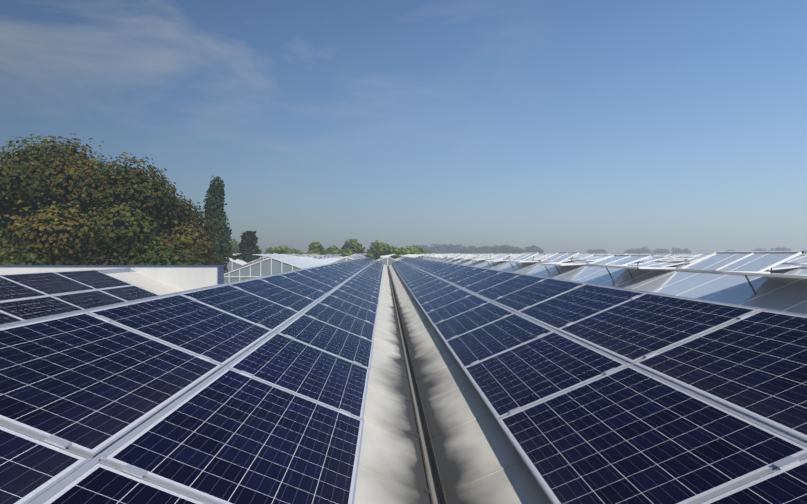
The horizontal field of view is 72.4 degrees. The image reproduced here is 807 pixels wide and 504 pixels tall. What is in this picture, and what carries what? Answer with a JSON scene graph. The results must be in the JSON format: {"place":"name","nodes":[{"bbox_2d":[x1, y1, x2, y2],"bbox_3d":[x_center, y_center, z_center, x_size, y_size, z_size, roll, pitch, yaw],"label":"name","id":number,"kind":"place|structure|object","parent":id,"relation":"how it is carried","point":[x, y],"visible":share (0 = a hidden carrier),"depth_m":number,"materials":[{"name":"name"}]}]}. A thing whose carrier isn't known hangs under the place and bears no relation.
{"place":"outdoors","nodes":[
{"label":"outdoors","id":0,"kind":"place"},
{"bbox_2d":[0,257,806,503],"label":"solar panels","id":1,"kind":"object","parent":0,"point":[252,391],"visible":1,"depth_m":3.21,"materials":[{"name":"blue glass"}]},
{"bbox_2d":[0,0,806,253],"label":"sky","id":2,"kind":"structure","parent":0,"point":[554,126],"materials":[{"name":"blue"}]},
{"bbox_2d":[0,257,806,503],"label":"solar roof sheets","id":3,"kind":"object","parent":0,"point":[433,432],"visible":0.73,"depth_m":4.28,"materials":[{"name":"white metal"}]},
{"bbox_2d":[396,254,423,259],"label":"glasshouse","id":4,"kind":"structure","parent":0,"point":[410,255],"depth_m":90.97,"materials":[{"name":"white glass"}]},
{"bbox_2d":[418,251,806,313],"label":"glasshouse","id":5,"kind":"structure","parent":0,"point":[774,280],"depth_m":14.49,"materials":[{"name":"clear glass"}]},
{"label":"ground","id":6,"kind":"structure","parent":0,"visible":0},
{"bbox_2d":[0,234,207,264],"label":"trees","id":7,"kind":"object","parent":6,"relation":"on","point":[156,255],"visible":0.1,"depth_m":34.05,"materials":[{"name":"green plant"}]},
{"bbox_2d":[0,133,220,264],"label":"tree","id":8,"kind":"object","parent":6,"relation":"on","point":[65,204],"visible":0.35,"depth_m":34.44,"materials":[{"name":"green plant"}]},
{"bbox_2d":[0,265,224,290],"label":"parapet wall","id":9,"kind":"structure","parent":6,"relation":"on","point":[186,277],"depth_m":15.62,"materials":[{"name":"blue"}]},
{"bbox_2d":[202,175,232,272],"bbox_3d":[-20.266,-0.048,59.426,3.466,16.342,3.698,0,0,-2],"label":"poplar tree","id":10,"kind":"object","parent":6,"relation":"on","point":[214,202],"visible":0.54,"depth_m":58.70,"materials":[{"name":"green plant"}]},
{"bbox_2d":[223,229,236,259],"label":"conifer tree","id":11,"kind":"object","parent":6,"relation":"on","point":[231,252],"visible":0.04,"depth_m":69.27,"materials":[{"name":"green plant"}]},
{"bbox_2d":[235,231,261,262],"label":"conifer tree","id":12,"kind":"object","parent":6,"relation":"on","point":[248,247],"visible":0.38,"depth_m":72.59,"materials":[{"name":"green plant"}]},
{"bbox_2d":[111,253,397,273],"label":"glasshouse","id":13,"kind":"structure","parent":6,"relation":"on","point":[232,264],"depth_m":69.90,"materials":[{"name":"white glass"}]},
{"bbox_2d":[224,254,326,282],"bbox_3d":[-11.098,4.164,55.452,8.560,7.894,21.360,0,0,-2],"label":"greenhouse","id":14,"kind":"object","parent":6,"relation":"on","point":[276,263],"visible":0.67,"depth_m":44.85,"materials":[{"name":"white glass"}]},
{"bbox_2d":[229,239,434,259],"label":"trees","id":15,"kind":"object","parent":6,"relation":"on","point":[376,250],"visible":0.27,"depth_m":124.76,"materials":[{"name":"green plant"}]},
{"bbox_2d":[414,243,543,253],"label":"distant trees","id":16,"kind":"object","parent":6,"relation":"on","point":[453,249],"visible":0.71,"depth_m":473.62,"materials":[{"name":"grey plant"}]},
{"bbox_2d":[586,246,806,253],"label":"tree belt","id":17,"kind":"object","parent":6,"relation":"on","point":[644,250],"visible":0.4,"depth_m":715.87,"materials":[{"name":"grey plant"}]}
]}

